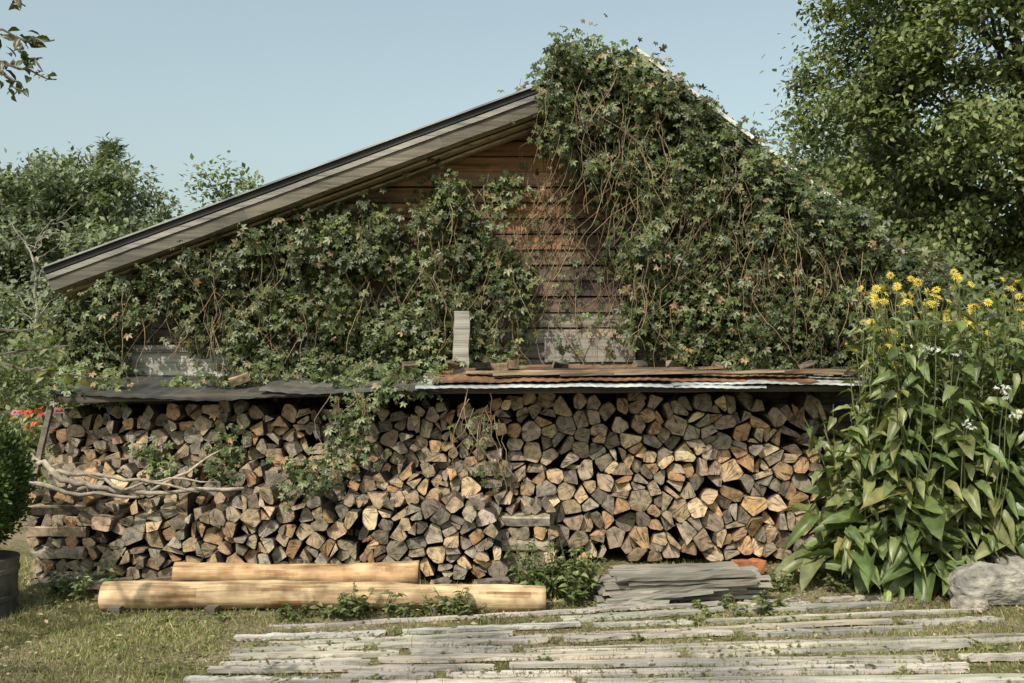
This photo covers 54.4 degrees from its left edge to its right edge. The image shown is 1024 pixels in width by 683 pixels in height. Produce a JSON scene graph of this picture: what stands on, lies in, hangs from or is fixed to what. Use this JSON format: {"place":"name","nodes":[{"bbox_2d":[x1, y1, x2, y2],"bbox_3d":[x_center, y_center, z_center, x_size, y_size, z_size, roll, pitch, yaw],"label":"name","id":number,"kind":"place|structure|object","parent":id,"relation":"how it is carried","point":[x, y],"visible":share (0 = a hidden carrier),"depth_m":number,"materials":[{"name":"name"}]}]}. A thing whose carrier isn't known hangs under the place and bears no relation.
{"place":"outdoors","nodes":[
{"label":"outdoors","id":0,"kind":"place"},
{"bbox_2d":[87,132,136,210],"bbox_3d":[-14.506,-2.674,35.827,4.337,9.948,5.039,0,-1,19],"label":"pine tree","id":1,"kind":"object","parent":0,"point":[113,144],"visible":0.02,"depth_m":36.05,"materials":[{"name":"green plant"}]},
{"bbox_2d":[0,387,1023,682],"bbox_3d":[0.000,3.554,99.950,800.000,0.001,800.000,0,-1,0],"label":"ground","id":2,"kind":"structure","parent":0,"point":[18,543],"depth_m":5.96,"materials":[{"name":"green plant"}]},
{"bbox_2d":[0,416,39,618],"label":"potted shrub","id":3,"kind":"object","parent":2,"relation":"on","point":[17,474],"visible":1,"depth_m":6.32,"materials":[{"name":"green plant"}]},
{"bbox_2d":[0,406,61,489],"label":"flower bed","id":4,"kind":"object","parent":2,"relation":"on","point":[30,443],"visible":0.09,"depth_m":11.44,"materials":[{"name":"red plant"}]},
{"bbox_2d":[0,158,63,407],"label":"deciduous tree","id":5,"kind":"object","parent":2,"relation":"on","point":[35,254],"visible":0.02,"depth_m":31.34,"materials":[{"name":"green plant"}]},
{"bbox_2d":[0,201,79,405],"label":"dead tree","id":6,"kind":"object","parent":2,"relation":"on","point":[36,277],"visible":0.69,"depth_m":26.03,"materials":[{"name":"grey wood"}]},
{"bbox_2d":[0,0,112,387],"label":"apple tree","id":7,"kind":"object","parent":2,"relation":"on","point":[26,61],"visible":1,"depth_m":3.85,"materials":[{"name":"green plant"}]},
{"bbox_2d":[0,141,173,411],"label":"deciduous tree","id":8,"kind":"object","parent":2,"relation":"on","point":[50,188],"visible":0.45,"depth_m":28.41,"materials":[{"name":"green plant"}]},
{"bbox_2d":[20,183,193,372],"bbox_3d":[-10.779,-1.106,27.938,5.589,6.805,4.745,0,-1,-20],"label":"deciduous tree","id":9,"kind":"object","parent":2,"relation":"on","point":[105,230],"visible":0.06,"depth_m":27.27,"materials":[{"name":"green plant"}]},
{"bbox_2d":[175,150,264,210],"bbox_3d":[-8.448,-2.021,33.076,5.460,8.574,5.712,1,-2,-43],"label":"deciduous tree","id":10,"kind":"object","parent":2,"relation":"on","point":[241,185],"visible":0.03,"depth_m":32.67,"materials":[{"name":"green plant"}]},
{"bbox_2d":[71,576,451,615],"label":"log bearers","id":11,"kind":"object","parent":2,"relation":"on","point":[120,609],"visible":0.15,"depth_m":6.37,"materials":[{"name":"brown wood"}]},
{"bbox_2d":[22,394,576,588],"bbox_3d":[-1.619,1.099,7.594,4.177,1.379,1.585,0,-1,0],"label":"firewood stack","id":12,"kind":"object","parent":2,"relation":"on","point":[433,513],"visible":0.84,"depth_m":7.38,"materials":[{"name":"brown wood"}]},
{"bbox_2d":[25,450,243,498],"bbox_3d":[-2.699,0.940,7.066,1.549,0.328,0.193,0,-1,-2],"label":"driftwood branch","id":13,"kind":"object","parent":12,"relation":"on","point":[117,491],"visible":0.97,"depth_m":7.02,"materials":[{"name":"beige wood"}]},
{"bbox_2d":[98,580,545,611],"bbox_3d":[-1.202,1.633,6.394,2.835,0.196,0.201,0,-1,0],"label":"peeled log","id":14,"kind":"object","parent":2,"relation":"on","point":[159,594],"visible":0.86,"depth_m":6.33,"materials":[{"name":"beige wood"}]},
{"bbox_2d":[172,560,419,583],"bbox_3d":[-1.445,1.560,6.669,1.656,0.192,0.185,0,-1,2],"label":"peeled log","id":15,"kind":"object","parent":14,"relation":"on","point":[401,571],"visible":0.71,"depth_m":6.62,"materials":[{"name":"beige wood"}]},
{"bbox_2d":[30,364,874,510],"bbox_3d":[-0.369,0.973,7.977,6.539,1.591,1.189,0,-1,0],"label":"woodpile cover","id":16,"kind":"object","parent":2,"relation":"on","point":[597,378],"visible":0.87,"depth_m":7.53,"materials":[{"name":"grey metal"}]},
{"bbox_2d":[453,311,469,373],"bbox_3d":[-0.406,0.036,7.950,0.142,0.561,0.045,0,-1,0],"label":"wooden post","id":17,"kind":"object","parent":16,"relation":"on","point":[461,333],"visible":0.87,"depth_m":7.93,"materials":[{"name":"grey wood"}]},
{"bbox_2d":[228,360,814,386],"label":"firewood scraps","id":18,"kind":"object","parent":16,"relation":"on","point":[239,378],"visible":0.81,"depth_m":7.87,"materials":[{"name":"brown wood"}]},
{"bbox_2d":[41,47,930,546],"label":"wooden shed","id":19,"kind":"structure","parent":2,"relation":"on","point":[473,139],"depth_m":8.56,"materials":[{"name":"wood"},{"name":"metal"}]},
{"bbox_2d":[19,13,971,512],"bbox_3d":[-0.106,-0.715,8.101,7.807,3.913,2.287,0,-1,-10],"label":"climbing vine","id":20,"kind":"object","parent":19,"relation":"attached to","point":[727,301],"visible":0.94,"depth_m":8.08,"materials":[{"name":"green plant"}]},
{"bbox_2d":[0,558,1022,682],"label":"clover","id":21,"kind":"object","parent":2,"relation":"on","point":[423,675],"visible":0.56,"depth_m":5.66,"materials":[{"name":"green plant"}]},
{"bbox_2d":[0,256,1023,470],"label":"hedge shrubs","id":22,"kind":"object","parent":2,"relation":"on","point":[20,378],"visible":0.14,"depth_m":20.93,"materials":[{"name":"green plant"}]},
{"bbox_2d":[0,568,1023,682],"bbox_3d":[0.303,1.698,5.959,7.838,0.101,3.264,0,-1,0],"label":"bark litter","id":23,"kind":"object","parent":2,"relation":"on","point":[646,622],"visible":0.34,"depth_m":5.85,"materials":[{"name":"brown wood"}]},
{"bbox_2d":[19,198,1008,365],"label":"distant trees","id":24,"kind":"object","parent":2,"relation":"on","point":[153,216],"depth_m":41.01,"materials":[{"name":"green plant"}]},
{"bbox_2d":[31,554,1012,682],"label":"weed clump","id":25,"kind":"object","parent":2,"relation":"on","point":[344,607],"visible":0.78,"depth_m":6.23,"materials":[{"name":"green plant"}]},
{"bbox_2d":[503,534,606,605],"bbox_3d":[0.290,1.508,6.609,0.711,0.473,0.536,0,-1,0],"label":"weed clump","id":26,"kind":"object","parent":2,"relation":"on","point":[571,579],"visible":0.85,"depth_m":6.61,"materials":[{"name":"green plant"}]},
{"bbox_2d":[183,594,1023,682],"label":"boardwalk","id":27,"kind":"structure","parent":2,"relation":"on","point":[459,653],"depth_m":5.39,"materials":[{"name":"grey wood"}]},
{"bbox_2d":[505,392,844,561],"bbox_3d":[1.309,1.065,8.078,2.825,1.388,0.687,0,-1,0],"label":"firewood stack","id":28,"kind":"object","parent":2,"relation":"on","point":[646,510],"visible":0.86,"depth_m":7.84,"materials":[{"name":"brown wood"}]},
{"bbox_2d":[586,561,772,608],"bbox_3d":[1.091,1.624,6.652,1.297,0.205,0.569,0,-1,-6],"label":"board pile","id":29,"kind":"object","parent":2,"relation":"on","point":[643,584],"visible":0.99,"depth_m":6.52,"materials":[{"name":"grey wood"}]},
{"bbox_2d":[731,558,765,573],"bbox_3d":[1.766,1.686,7.443,0.243,0.111,0.109,0,-1,-15],"label":"brick","id":30,"kind":"object","parent":2,"relation":"on","point":[759,564],"visible":0.5,"depth_m":7.41,"materials":[{"name":"orange brick"}]},
{"bbox_2d":[763,108,1005,387],"bbox_3d":[9.492,-2.467,27.092,7.853,9.334,7.189,0,-1,20],"label":"maple tree","id":31,"kind":"object","parent":2,"relation":"on","point":[848,151],"visible":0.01,"depth_m":25.34,"materials":[{"name":"green plant"}]},
{"bbox_2d":[753,0,1023,387],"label":"maple tree","id":32,"kind":"object","parent":2,"relation":"on","point":[909,56],"visible":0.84,"depth_m":17.72,"materials":[{"name":"green plant"}]},
{"bbox_2d":[768,268,1023,603],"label":"yellow daisy plant","id":33,"kind":"object","parent":2,"relation":"on","point":[879,539],"visible":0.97,"depth_m":6.87,"materials":[{"name":"green plant"}]},
{"bbox_2d":[910,344,1021,582],"bbox_3d":[3.019,0.878,6.727,0.751,1.732,0.337,0,-1,0],"label":"white phlox","id":34,"kind":"object","parent":2,"relation":"on","point":[938,350],"visible":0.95,"depth_m":6.68,"materials":[{"name":"green plant"}]},
{"bbox_2d":[950,594,988,610],"bbox_3d":[2.952,1.682,6.413,0.240,0.096,0.192,0,-1,0],"label":"boulder","id":35,"kind":"object","parent":2,"relation":"on","point":[961,601],"visible":0.83,"depth_m":6.37,"materials":[{"name":"grey stone"}]},
{"bbox_2d":[945,561,1023,604],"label":"boulder","id":36,"kind":"object","parent":2,"relation":"on","point":[992,583],"visible":0.82,"depth_m":6.46,"materials":[{"name":"grey stone"}]},
{"bbox_2d":[986,547,1023,568],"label":"boulder","id":37,"kind":"object","parent":2,"relation":"on","point":[1015,560],"visible":0.29,"depth_m":6.75,"materials":[{"name":"grey stone"}]},
{"bbox_2d":[0,0,1023,235],"label":"sky","id":38,"kind":"structure","parent":0,"point":[287,87],"materials":[{"name":"blue"}]}
]}

